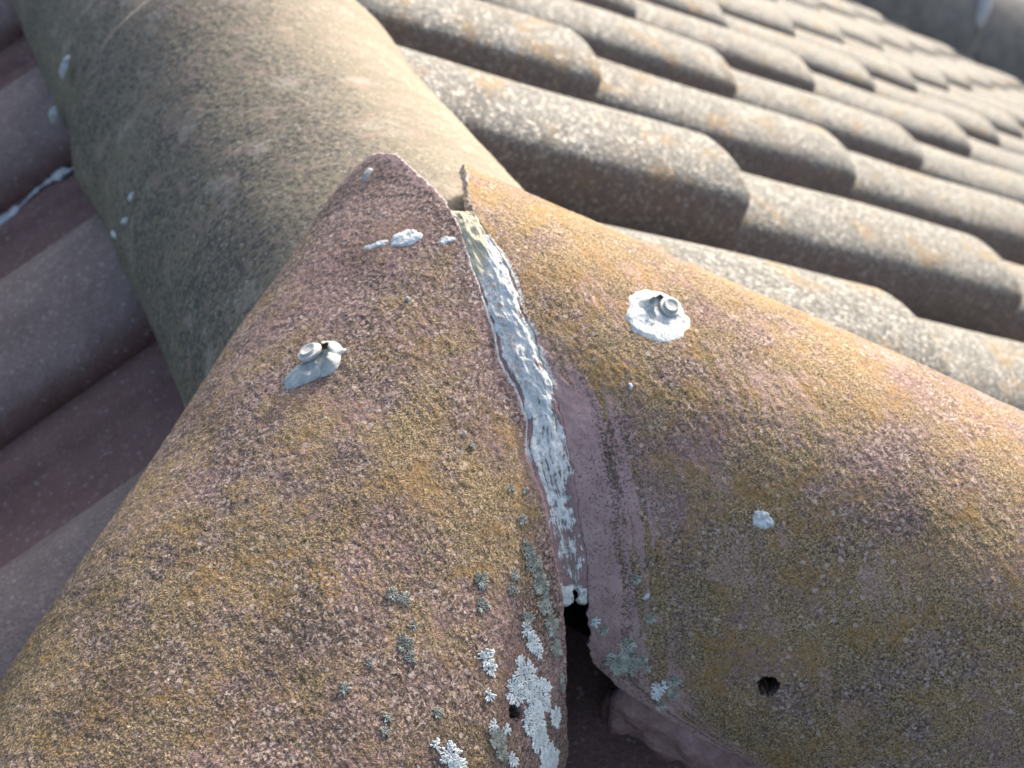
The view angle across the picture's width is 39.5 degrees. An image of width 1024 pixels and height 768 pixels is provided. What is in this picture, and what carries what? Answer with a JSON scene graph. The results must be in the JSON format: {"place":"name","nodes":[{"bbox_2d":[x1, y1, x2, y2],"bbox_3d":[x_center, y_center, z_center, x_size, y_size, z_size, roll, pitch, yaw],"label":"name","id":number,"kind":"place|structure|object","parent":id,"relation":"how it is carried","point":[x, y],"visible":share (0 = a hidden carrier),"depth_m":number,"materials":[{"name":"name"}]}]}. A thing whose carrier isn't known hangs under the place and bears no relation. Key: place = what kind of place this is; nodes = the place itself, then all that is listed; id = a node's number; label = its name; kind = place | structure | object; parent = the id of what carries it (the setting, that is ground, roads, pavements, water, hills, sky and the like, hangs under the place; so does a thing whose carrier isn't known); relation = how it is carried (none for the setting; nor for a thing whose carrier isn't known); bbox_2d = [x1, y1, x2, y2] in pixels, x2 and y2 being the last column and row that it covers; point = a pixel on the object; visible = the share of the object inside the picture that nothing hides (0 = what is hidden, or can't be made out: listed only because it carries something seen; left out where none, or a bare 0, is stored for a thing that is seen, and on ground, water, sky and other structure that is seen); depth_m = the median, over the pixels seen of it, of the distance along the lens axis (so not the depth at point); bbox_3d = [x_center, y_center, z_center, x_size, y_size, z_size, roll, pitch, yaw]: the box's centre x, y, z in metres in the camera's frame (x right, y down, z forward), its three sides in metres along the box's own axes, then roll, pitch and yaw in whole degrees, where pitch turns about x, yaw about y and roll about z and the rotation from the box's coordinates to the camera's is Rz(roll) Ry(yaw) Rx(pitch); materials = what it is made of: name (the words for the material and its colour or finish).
{"place":"outdoors","nodes":[
{"label":"outdoors","id":0,"kind":"place"},
{"bbox_2d":[0,0,184,682],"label":"roof slope","id":1,"kind":"structure","parent":0,"point":[92,407],"depth_m":0.90,"materials":[{"name":"red tile"}]},
{"bbox_2d":[0,167,72,224],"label":"mortar smear","id":2,"kind":"object","parent":1,"relation":"on","point":[61,173],"visible":0.78,"depth_m":1.09},
{"bbox_2d":[10,0,146,133],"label":"ridge tile","id":3,"kind":"object","parent":1,"relation":"on","point":[57,32],"visible":0.45,"depth_m":1.04,"materials":[{"name":"concrete"}]},
{"bbox_2d":[49,105,57,124],"bbox_3d":[-0.338,-0.198,1.051,0.006,0.018,0.011,-15,39,-20],"label":"mortar speck","id":4,"kind":"object","parent":3,"relation":"attached to","point":[53,115],"visible":1,"depth_m":1.05},
{"bbox_2d":[59,55,69,79],"bbox_3d":[-0.317,-0.225,1.012,0.010,0.018,0.008,-15,39,-20],"label":"mortar speck","id":5,"kind":"object","parent":3,"relation":"attached to","point":[63,68],"visible":1,"depth_m":1.01},
{"bbox_2d":[71,0,522,408],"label":"ridge tile","id":6,"kind":"object","parent":1,"relation":"on","point":[231,145],"visible":0.63,"depth_m":0.83,"materials":[{"name":"concrete"}]},
{"bbox_2d":[110,230,115,238],"bbox_3d":[-0.252,-0.094,0.901,0.003,0.006,0.011,-15,39,-20],"label":"mortar speck","id":7,"kind":"object","parent":6,"relation":"attached to","point":[113,234],"visible":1,"depth_m":0.90},
{"bbox_2d":[121,217,127,224],"bbox_3d":[-0.236,-0.100,0.871,0.004,0.007,0.008,-15,39,-20],"label":"mortar speck","id":8,"kind":"object","parent":6,"relation":"attached to","point":[124,221],"visible":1,"depth_m":0.87},
{"bbox_2d":[128,192,132,201],"bbox_3d":[-0.231,-0.114,0.864,0.005,0.007,0.005,-15,39,-20],"label":"mortar speck","id":9,"kind":"object","parent":6,"relation":"on","point":[130,196],"visible":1,"depth_m":0.86},
{"bbox_2d":[565,574,775,767],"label":"roof slope","id":10,"kind":"structure","parent":0,"point":[593,742],"depth_m":0.69,"materials":[{"name":"red tile"}]},
{"bbox_2d":[0,152,568,767],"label":"hip tile","id":11,"kind":"object","parent":10,"relation":"on","point":[262,544],"visible":0.99,"depth_m":0.57,"materials":[{"name":"concrete"}]},
{"bbox_2d":[283,340,346,388],"bbox_3d":[-0.085,-0.007,0.615,0.021,0.021,0.028,21,41,25],"label":"roof screw","id":12,"kind":"object","parent":11,"relation":"on","point":[315,360],"visible":1,"depth_m":0.61,"materials":[{"name":"metal"}]},
{"bbox_2d":[338,681,351,695],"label":"lichen","id":13,"kind":"object","parent":11,"relation":"on","point":[344,687],"visible":1,"depth_m":0.54},
{"bbox_2d":[362,168,372,183],"bbox_3d":[-0.071,-0.103,0.703,0.008,0.006,0.006,-15,39,-20],"label":"mortar flake","id":14,"kind":"object","parent":11,"relation":"on","point":[367,173],"visible":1,"depth_m":0.70,"materials":[{"name":"grey concrete"}]},
{"bbox_2d":[363,657,373,667],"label":"lichen","id":15,"kind":"object","parent":11,"relation":"on","point":[369,663],"visible":1,"depth_m":0.54},
{"bbox_2d":[363,240,387,249],"bbox_3d":[-0.062,-0.064,0.656,0.015,0.006,0.009,-15,39,-20],"label":"sealant pat","id":16,"kind":"object","parent":11,"relation":"on","point":[377,244],"visible":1,"depth_m":0.66,"materials":[{"name":"white plastic"}]},
{"bbox_2d":[380,711,392,737],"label":"lichen","id":17,"kind":"object","parent":11,"relation":"on","point":[384,730],"visible":1,"depth_m":0.54},
{"bbox_2d":[385,586,410,605],"bbox_3d":[-0.045,0.083,0.557,0.010,0.006,0.007,-15,39,-20],"label":"lichen","id":18,"kind":"object","parent":11,"relation":"on","point":[393,594],"visible":1,"depth_m":0.56},
{"bbox_2d":[390,230,422,245],"bbox_3d":[-0.049,-0.067,0.653,0.016,0.006,0.013,-15,39,-20],"label":"sealant pat","id":19,"kind":"object","parent":11,"relation":"on","point":[406,237],"visible":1,"depth_m":0.65,"materials":[{"name":"white plastic"}]},
{"bbox_2d":[397,618,417,663],"bbox_3d":[-0.040,0.100,0.553,0.011,0.010,0.014,-15,39,-20],"label":"lichen","id":20,"kind":"object","parent":11,"relation":"on","point":[404,643],"visible":1,"depth_m":0.55},
{"bbox_2d":[432,705,443,718],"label":"lichen","id":21,"kind":"object","parent":11,"relation":"on","point":[437,712],"visible":1,"depth_m":0.55},
{"bbox_2d":[438,236,456,243],"bbox_3d":[-0.030,-0.066,0.649,0.011,0.002,0.006,-15,39,-20],"label":"sealant pat","id":22,"kind":"object","parent":11,"relation":"on","point":[445,239],"visible":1,"depth_m":0.65,"materials":[{"name":"white plastic"}]},
{"bbox_2d":[430,738,467,767],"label":"lichen","id":23,"kind":"object","parent":11,"relation":"on","point":[449,754],"visible":1,"depth_m":0.55},
{"bbox_2d":[462,431,474,448],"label":"lichen","id":24,"kind":"object","parent":11,"relation":"on","point":[471,444],"visible":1,"depth_m":0.60},
{"bbox_2d":[474,570,489,590],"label":"lichen","id":25,"kind":"object","parent":11,"relation":"on","point":[481,579],"visible":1,"depth_m":0.58},
{"bbox_2d":[477,595,490,614],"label":"lichen","id":26,"kind":"object","parent":11,"relation":"on","point":[482,605],"visible":1,"depth_m":0.57},
{"bbox_2d":[477,648,497,677],"bbox_3d":[-0.009,0.112,0.570,0.009,0.010,0.008,-15,39,-20],"label":"lichen","id":27,"kind":"object","parent":11,"relation":"on","point":[486,656],"visible":1,"depth_m":0.57},
{"bbox_2d":[485,689,496,701],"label":"lichen","id":28,"kind":"object","parent":11,"relation":"on","point":[490,695],"visible":1,"depth_m":0.57},
{"bbox_2d":[489,726,509,764],"bbox_3d":[-0.005,0.144,0.568,0.009,0.016,0.009,-15,39,-20],"label":"lichen","id":29,"kind":"object","parent":11,"relation":"on","point":[498,740],"visible":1,"depth_m":0.57},
{"bbox_2d":[488,718,510,734],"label":"lichen","id":30,"kind":"object","parent":11,"relation":"on","point":[507,729],"visible":1,"depth_m":0.57},
{"bbox_2d":[507,568,520,595],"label":"lichen","id":31,"kind":"object","parent":11,"relation":"on","point":[513,589],"visible":1,"depth_m":0.58},
{"bbox_2d":[509,751,518,767],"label":"lichen","id":32,"kind":"object","parent":11,"relation":"on","point":[513,759],"visible":1,"depth_m":0.57},
{"bbox_2d":[508,482,528,493],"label":"lichen","id":33,"kind":"object","parent":11,"relation":"on","point":[511,486],"visible":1,"depth_m":0.60},
{"bbox_2d":[451,210,587,606],"bbox_3d":[0.000,0.004,0.647,0.020,0.120,0.173,-11,38,-16],"label":"joint sealant","id":34,"kind":"object","parent":11,"relation":"attached to","point":[546,445],"visible":1,"depth_m":0.61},
{"bbox_2d":[518,513,528,524],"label":"lichen","id":35,"kind":"object","parent":11,"relation":"on","point":[522,520],"visible":1,"depth_m":0.59},
{"bbox_2d":[521,611,535,627],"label":"lichen","id":36,"kind":"object","parent":11,"relation":"on","point":[528,617],"visible":1,"depth_m":0.59},
{"bbox_2d":[521,622,542,660],"bbox_3d":[0.008,0.106,0.588,0.010,0.017,0.010,-15,39,-20],"label":"lichen","id":37,"kind":"object","parent":11,"relation":"on","point":[533,646],"visible":1,"depth_m":0.59},
{"bbox_2d":[505,654,561,754],"bbox_3d":[0.009,0.133,0.589,0.018,0.046,0.026,14,38,17],"label":"lichen","id":38,"kind":"object","parent":11,"relation":"on","point":[534,721],"visible":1,"depth_m":0.59},
{"bbox_2d":[521,539,562,656],"bbox_3d":[0.013,0.090,0.597,0.010,0.046,0.029,-18,40,-24],"label":"lichen","id":39,"kind":"object","parent":11,"relation":"on","point":[534,567],"visible":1,"depth_m":0.60},
{"bbox_2d":[540,740,559,767],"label":"lichen","id":40,"kind":"object","parent":11,"relation":"on","point":[550,759],"visible":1,"depth_m":0.60},
{"bbox_2d":[559,673,564,692],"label":"lichen","id":41,"kind":"object","parent":11,"relation":"on","point":[562,681],"visible":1,"depth_m":0.60},
{"bbox_2d":[599,682,761,767],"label":"mortar bed","id":42,"kind":"object","parent":10,"relation":"on","point":[659,735],"visible":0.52,"depth_m":0.65,"materials":[{"name":"concrete"}]},
{"bbox_2d":[356,0,1023,636],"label":"roof slope","id":43,"kind":"structure","parent":0,"point":[850,166],"depth_m":1.38,"materials":[{"name":"tile"}]},
{"bbox_2d":[459,163,1023,767],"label":"hip tile","id":44,"kind":"object","parent":43,"relation":"on","point":[861,601],"visible":0.99,"depth_m":0.61,"materials":[{"name":"concrete"}]},
{"bbox_2d":[590,617,600,628],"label":"lichen","id":45,"kind":"object","parent":44,"relation":"on","point":[595,622],"visible":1,"depth_m":0.62},
{"bbox_2d":[596,625,608,636],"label":"lichen","id":46,"kind":"object","parent":44,"relation":"on","point":[603,630],"visible":1,"depth_m":0.62},
{"bbox_2d":[603,636,648,676],"bbox_3d":[0.050,0.120,0.622,0.016,0.023,0.013,-15,39,-20],"label":"lichen","id":47,"kind":"object","parent":44,"relation":"on","point":[619,662],"visible":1,"depth_m":0.62},
{"bbox_2d":[631,574,641,584],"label":"lichen","id":48,"kind":"object","parent":44,"relation":"on","point":[636,578],"visible":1,"depth_m":0.61},
{"bbox_2d":[642,593,649,599],"bbox_3d":[0.058,0.091,0.611,0.004,0.003,0.002,-15,39,-20],"label":"sealant pat","id":49,"kind":"object","parent":44,"relation":"on","point":[647,596],"visible":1,"depth_m":0.61,"materials":[{"name":"grey plastic"}]},
{"bbox_2d":[643,664,651,672],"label":"lichen","id":50,"kind":"object","parent":44,"relation":"on","point":[647,669],"visible":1,"depth_m":0.62},
{"bbox_2d":[643,612,655,624],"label":"lichen","id":51,"kind":"object","parent":44,"relation":"on","point":[649,618],"visible":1,"depth_m":0.61},
{"bbox_2d":[625,290,689,342],"bbox_3d":[0.065,-0.029,0.646,0.033,0.018,0.033,-15,39,-20],"label":"roof screw","id":52,"kind":"object","parent":44,"relation":"on","point":[659,317],"visible":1,"depth_m":0.64,"materials":[{"name":"metal"}]},
{"bbox_2d":[650,680,668,700],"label":"lichen","id":53,"kind":"object","parent":44,"relation":"on","point":[659,689],"visible":1,"depth_m":0.62},
{"bbox_2d":[655,702,666,711],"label":"lichen","id":54,"kind":"object","parent":44,"relation":"on","point":[660,706],"visible":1,"depth_m":0.63},
{"bbox_2d":[667,675,682,699],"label":"lichen","id":55,"kind":"object","parent":44,"relation":"on","point":[673,682],"visible":1,"depth_m":0.62},
{"bbox_2d":[753,510,773,528],"bbox_3d":[0.106,0.058,0.607,0.010,0.007,0.008,-15,39,-20],"label":"sealant pat","id":56,"kind":"object","parent":44,"relation":"on","point":[762,519],"visible":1,"depth_m":0.61,"materials":[{"name":"white plastic"}]},
{"bbox_2d":[845,0,862,5],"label":"verge tile","id":57,"kind":"object","parent":43,"relation":"on","point":[857,2],"visible":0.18,"depth_m":4.94,"materials":[{"name":"concrete"}]},
{"bbox_2d":[860,0,986,56],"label":"verge tile","id":58,"kind":"object","parent":43,"relation":"on","point":[953,24],"visible":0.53,"depth_m":5.17,"materials":[{"name":"concrete"}]},
{"bbox_2d":[976,0,991,27],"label":"mortar pat","id":59,"kind":"object","parent":58,"relation":"on","point":[984,8],"visible":1,"depth_m":5.24,"materials":[{"name":"grey concrete"}]},
{"bbox_2d":[972,0,1023,80],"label":"verge tile","id":60,"kind":"object","parent":43,"relation":"on","point":[1000,47],"visible":0.43,"depth_m":5.37,"materials":[{"name":"concrete"}]}
]}

